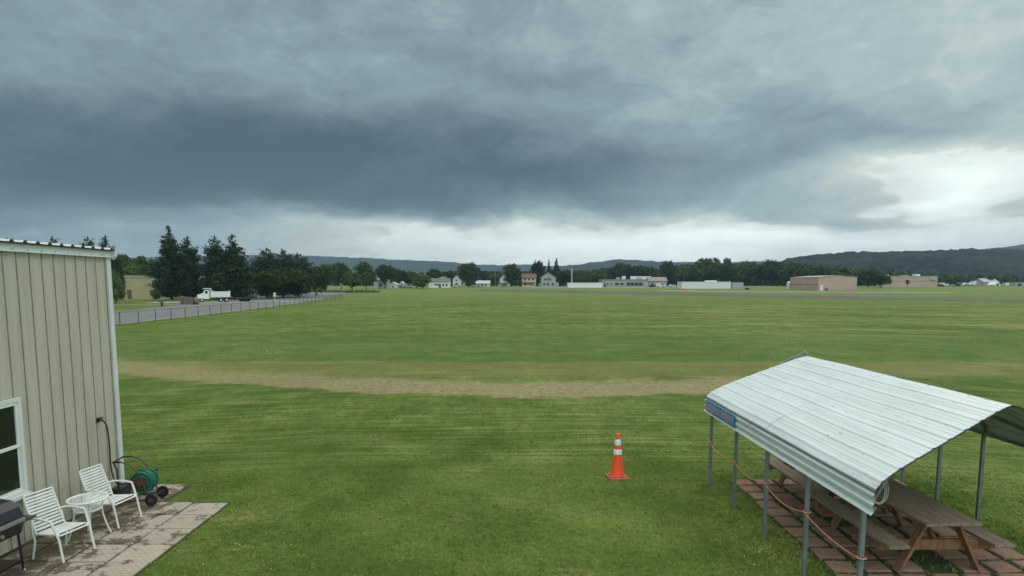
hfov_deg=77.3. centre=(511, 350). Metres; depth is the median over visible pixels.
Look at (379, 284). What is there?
tall shed
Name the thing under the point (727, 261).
leafy tree
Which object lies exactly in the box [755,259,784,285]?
leafy tree
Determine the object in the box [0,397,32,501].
window
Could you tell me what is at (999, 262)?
hills
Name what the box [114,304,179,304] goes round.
footpath
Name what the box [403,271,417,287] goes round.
leafy tree
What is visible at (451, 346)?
ground
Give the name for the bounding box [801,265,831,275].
leafy tree
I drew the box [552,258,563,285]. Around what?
spruce tree
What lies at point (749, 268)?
leafy tree
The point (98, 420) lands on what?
spigot
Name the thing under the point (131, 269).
leafy tree
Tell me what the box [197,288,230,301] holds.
dump truck
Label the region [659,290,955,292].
taxiway
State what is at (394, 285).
white barn
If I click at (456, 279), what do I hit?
narrow white house
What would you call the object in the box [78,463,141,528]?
patio chair
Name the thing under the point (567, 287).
apron
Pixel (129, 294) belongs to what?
door
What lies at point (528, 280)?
tan house
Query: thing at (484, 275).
leafy tree
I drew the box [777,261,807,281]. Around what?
leafy tree
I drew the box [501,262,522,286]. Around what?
leafy tree
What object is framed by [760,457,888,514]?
picnic table
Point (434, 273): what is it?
leafy tree
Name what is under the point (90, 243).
pine tree
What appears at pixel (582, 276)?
leafy tree
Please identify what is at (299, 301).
chain link fence
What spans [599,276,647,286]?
terminal building
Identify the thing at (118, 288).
shrub tree
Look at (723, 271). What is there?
leafy tree
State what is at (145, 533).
patio weeds
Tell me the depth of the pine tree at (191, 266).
150.71 m
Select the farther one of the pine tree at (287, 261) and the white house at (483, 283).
the white house at (483, 283)
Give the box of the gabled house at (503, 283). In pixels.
[499,274,507,286]
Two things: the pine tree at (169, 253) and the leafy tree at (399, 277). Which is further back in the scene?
the leafy tree at (399, 277)
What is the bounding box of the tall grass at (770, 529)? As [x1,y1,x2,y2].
[687,474,1023,575]
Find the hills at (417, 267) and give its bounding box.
[131,254,553,283]
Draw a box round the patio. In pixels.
[0,484,227,575]
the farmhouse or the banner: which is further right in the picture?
the farmhouse
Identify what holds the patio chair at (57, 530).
on the patio
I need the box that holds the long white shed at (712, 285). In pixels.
[677,281,743,288]
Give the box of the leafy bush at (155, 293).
[150,289,160,299]
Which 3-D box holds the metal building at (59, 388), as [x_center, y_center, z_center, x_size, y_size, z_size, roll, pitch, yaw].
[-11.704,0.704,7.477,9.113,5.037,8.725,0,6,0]
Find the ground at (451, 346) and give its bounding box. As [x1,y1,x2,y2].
[113,284,1023,575]
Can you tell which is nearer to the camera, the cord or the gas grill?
the cord
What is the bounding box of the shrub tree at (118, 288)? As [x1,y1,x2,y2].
[111,269,125,303]
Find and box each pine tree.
[79,236,99,246]
[97,235,124,298]
[116,253,127,300]
[145,225,195,299]
[168,236,205,296]
[193,235,226,299]
[210,234,259,299]
[247,248,290,297]
[273,249,304,297]
[286,253,320,296]
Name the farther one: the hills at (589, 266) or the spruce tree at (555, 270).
the hills at (589, 266)
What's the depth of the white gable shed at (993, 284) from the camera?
398.88 m
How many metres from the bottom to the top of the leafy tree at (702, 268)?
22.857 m
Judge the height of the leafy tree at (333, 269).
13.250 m
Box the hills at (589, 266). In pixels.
[531,259,765,272]
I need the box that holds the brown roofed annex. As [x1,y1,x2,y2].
[646,277,667,286]
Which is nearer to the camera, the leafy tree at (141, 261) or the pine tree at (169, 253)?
the pine tree at (169, 253)
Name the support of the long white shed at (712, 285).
on the ground at (451, 346)
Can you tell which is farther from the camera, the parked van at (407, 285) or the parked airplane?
the parked airplane
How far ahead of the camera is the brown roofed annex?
348.54 m
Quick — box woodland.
[326,261,1023,285]
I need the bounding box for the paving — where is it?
[731,479,1023,575]
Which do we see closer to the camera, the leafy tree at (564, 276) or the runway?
the runway
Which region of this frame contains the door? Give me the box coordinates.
[127,290,131,298]
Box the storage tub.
[110,484,130,495]
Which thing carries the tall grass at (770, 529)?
on the ground at (451, 346)
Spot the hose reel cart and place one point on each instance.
(142, 478)
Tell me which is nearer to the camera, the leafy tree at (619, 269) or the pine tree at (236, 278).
the pine tree at (236, 278)
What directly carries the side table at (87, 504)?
on the patio
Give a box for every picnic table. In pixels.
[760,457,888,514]
[810,478,1015,573]
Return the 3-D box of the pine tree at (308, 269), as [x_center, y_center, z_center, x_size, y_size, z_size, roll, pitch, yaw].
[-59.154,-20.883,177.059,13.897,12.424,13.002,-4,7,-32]
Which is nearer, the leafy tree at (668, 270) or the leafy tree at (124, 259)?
the leafy tree at (124, 259)
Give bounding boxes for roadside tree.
[255,268,289,298]
[281,269,310,297]
[310,266,332,294]
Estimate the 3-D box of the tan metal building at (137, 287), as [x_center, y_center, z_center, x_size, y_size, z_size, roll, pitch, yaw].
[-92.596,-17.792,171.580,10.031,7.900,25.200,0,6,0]
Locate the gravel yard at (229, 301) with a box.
[150,300,297,302]
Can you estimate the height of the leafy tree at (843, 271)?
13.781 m
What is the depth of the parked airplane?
367.43 m
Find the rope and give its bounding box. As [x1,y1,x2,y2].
[708,441,866,559]
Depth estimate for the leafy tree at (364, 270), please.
276.65 m
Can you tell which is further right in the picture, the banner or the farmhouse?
the farmhouse
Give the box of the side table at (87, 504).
[65,492,111,541]
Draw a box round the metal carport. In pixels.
[704,351,1023,575]
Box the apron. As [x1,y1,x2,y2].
[531,287,624,287]
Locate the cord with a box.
[873,481,888,504]
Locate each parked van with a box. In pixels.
[402,284,412,287]
[655,283,665,286]
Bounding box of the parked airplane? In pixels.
[958,281,975,285]
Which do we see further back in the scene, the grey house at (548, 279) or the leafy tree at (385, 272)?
the grey house at (548, 279)
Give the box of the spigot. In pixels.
[96,417,104,422]
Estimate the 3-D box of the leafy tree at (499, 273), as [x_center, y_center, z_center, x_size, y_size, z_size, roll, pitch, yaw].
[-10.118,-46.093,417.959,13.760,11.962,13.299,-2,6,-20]
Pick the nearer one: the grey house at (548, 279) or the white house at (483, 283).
the grey house at (548, 279)
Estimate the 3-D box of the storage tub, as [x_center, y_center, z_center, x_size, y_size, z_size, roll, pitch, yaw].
[-7.133,2.564,11.672,0.185,0.180,0.320,0,6,0]
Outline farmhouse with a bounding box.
[975,278,998,285]
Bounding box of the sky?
[0,0,1023,265]
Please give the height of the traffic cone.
0.916 m
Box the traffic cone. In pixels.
[605,433,629,480]
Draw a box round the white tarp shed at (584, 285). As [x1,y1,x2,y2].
[567,283,601,287]
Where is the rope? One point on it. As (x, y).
(809, 512)
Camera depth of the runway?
193.03 m
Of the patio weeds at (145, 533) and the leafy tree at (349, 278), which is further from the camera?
the leafy tree at (349, 278)
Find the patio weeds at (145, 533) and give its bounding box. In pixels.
[12,485,230,571]
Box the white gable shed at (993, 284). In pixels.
[987,282,1000,285]
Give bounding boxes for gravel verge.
[116,298,324,323]
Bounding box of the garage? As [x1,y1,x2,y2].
[1007,282,1023,285]
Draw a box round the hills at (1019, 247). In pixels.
[987,244,1023,249]
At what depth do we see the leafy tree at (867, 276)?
325.76 m
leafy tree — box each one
[117,253,130,269]
[121,263,142,274]
[129,255,151,274]
[147,255,157,271]
[320,263,338,288]
[332,261,351,289]
[339,270,361,290]
[353,260,376,283]
[375,264,396,288]
[390,269,410,283]
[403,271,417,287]
[411,274,431,288]
[426,268,442,277]
[441,270,458,283]
[457,261,482,286]
[479,270,491,280]
[490,271,502,282]
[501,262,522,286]
[530,260,544,285]
[554,269,576,285]
[573,271,591,282]
[590,269,606,282]
[609,262,630,278]
[628,265,659,276]
[658,259,677,285]
[673,264,694,281]
[689,257,720,281]
[709,264,735,281]
[723,257,731,281]
[731,260,760,285]
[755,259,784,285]
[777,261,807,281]
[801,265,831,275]
[830,267,853,275]
[853,270,882,287]
[871,273,890,287]
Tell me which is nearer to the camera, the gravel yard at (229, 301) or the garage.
the gravel yard at (229, 301)
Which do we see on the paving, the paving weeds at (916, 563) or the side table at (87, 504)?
the paving weeds at (916, 563)
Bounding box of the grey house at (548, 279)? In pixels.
[539,272,558,286]
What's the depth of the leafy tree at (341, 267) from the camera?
266.08 m
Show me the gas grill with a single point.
(13, 518)
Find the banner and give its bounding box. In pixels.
[706,400,735,427]
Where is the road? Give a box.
[114,290,353,322]
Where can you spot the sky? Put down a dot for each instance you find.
(486, 132)
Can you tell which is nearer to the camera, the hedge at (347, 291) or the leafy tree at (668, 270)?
the hedge at (347, 291)
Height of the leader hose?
1.082 m
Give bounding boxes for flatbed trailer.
[224,296,256,301]
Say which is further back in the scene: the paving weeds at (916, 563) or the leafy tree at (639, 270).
the leafy tree at (639, 270)
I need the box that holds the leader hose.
[104,422,136,483]
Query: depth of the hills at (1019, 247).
2839.38 m
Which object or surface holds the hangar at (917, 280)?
on the ground at (451, 346)
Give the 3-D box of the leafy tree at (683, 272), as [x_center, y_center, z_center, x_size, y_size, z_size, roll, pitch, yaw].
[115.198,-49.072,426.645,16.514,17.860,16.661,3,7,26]
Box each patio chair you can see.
[22,486,95,562]
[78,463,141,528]
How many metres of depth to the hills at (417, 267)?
3397.94 m
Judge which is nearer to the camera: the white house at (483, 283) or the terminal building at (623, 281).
the terminal building at (623, 281)
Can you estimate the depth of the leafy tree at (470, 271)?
339.61 m
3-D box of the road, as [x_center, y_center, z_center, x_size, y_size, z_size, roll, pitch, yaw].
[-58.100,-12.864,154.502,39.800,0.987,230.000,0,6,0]
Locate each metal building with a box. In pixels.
[0,239,124,558]
[123,275,205,298]
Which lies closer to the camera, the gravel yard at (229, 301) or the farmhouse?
the gravel yard at (229, 301)
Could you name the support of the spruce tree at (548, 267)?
on the ground at (451, 346)
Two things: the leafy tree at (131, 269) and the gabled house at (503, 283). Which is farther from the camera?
the gabled house at (503, 283)
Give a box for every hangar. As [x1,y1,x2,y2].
[790,275,856,290]
[876,274,937,286]
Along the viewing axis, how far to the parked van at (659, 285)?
332.37 m
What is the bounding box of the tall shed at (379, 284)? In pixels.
[374,278,390,288]
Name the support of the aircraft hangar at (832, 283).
on the ground at (451, 346)
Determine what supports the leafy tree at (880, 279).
on the ground at (451, 346)
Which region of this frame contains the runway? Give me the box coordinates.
[474,289,1023,301]
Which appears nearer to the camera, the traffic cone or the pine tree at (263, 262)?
the traffic cone
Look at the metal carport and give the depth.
8.80 m
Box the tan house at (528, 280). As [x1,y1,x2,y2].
[521,274,536,286]
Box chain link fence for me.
[114,294,342,325]
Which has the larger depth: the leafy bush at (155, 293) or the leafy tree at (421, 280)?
the leafy tree at (421, 280)
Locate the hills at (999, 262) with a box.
[782,248,1023,283]
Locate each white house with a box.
[429,276,451,287]
[452,275,460,286]
[476,281,490,285]
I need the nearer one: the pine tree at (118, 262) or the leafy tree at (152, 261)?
the pine tree at (118, 262)
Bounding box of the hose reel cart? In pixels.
[112,455,168,505]
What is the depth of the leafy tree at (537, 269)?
395.07 m
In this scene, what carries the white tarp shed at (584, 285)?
on the ground at (451, 346)
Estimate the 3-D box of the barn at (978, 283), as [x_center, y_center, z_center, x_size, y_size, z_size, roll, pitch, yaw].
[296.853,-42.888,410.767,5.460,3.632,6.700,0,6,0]
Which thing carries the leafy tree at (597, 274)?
on the ground at (451, 346)
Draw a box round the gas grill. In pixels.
[0,499,36,572]
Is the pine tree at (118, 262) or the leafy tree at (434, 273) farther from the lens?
the leafy tree at (434, 273)
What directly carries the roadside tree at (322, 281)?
on the ground at (451, 346)
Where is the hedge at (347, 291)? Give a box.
[309,289,379,292]
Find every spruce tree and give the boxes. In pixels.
[547,259,551,272]
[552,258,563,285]
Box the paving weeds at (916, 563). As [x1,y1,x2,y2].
[736,479,1023,575]
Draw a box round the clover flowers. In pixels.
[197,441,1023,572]
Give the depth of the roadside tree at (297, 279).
165.26 m
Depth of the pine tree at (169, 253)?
147.63 m
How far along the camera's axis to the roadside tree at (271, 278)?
155.56 m
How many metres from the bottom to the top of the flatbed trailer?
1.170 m
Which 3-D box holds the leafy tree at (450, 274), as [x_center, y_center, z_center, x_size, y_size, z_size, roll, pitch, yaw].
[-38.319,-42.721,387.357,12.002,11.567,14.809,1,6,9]
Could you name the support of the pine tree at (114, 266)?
on the ground at (451, 346)
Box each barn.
[390,282,398,287]
[967,281,981,285]
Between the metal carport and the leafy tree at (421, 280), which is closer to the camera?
the metal carport
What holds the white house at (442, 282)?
on the ground at (451, 346)
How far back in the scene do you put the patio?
9.67 m
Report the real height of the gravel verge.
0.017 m
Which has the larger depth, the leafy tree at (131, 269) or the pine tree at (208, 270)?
the leafy tree at (131, 269)
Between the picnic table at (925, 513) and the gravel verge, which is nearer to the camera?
the picnic table at (925, 513)
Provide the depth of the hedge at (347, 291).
233.74 m

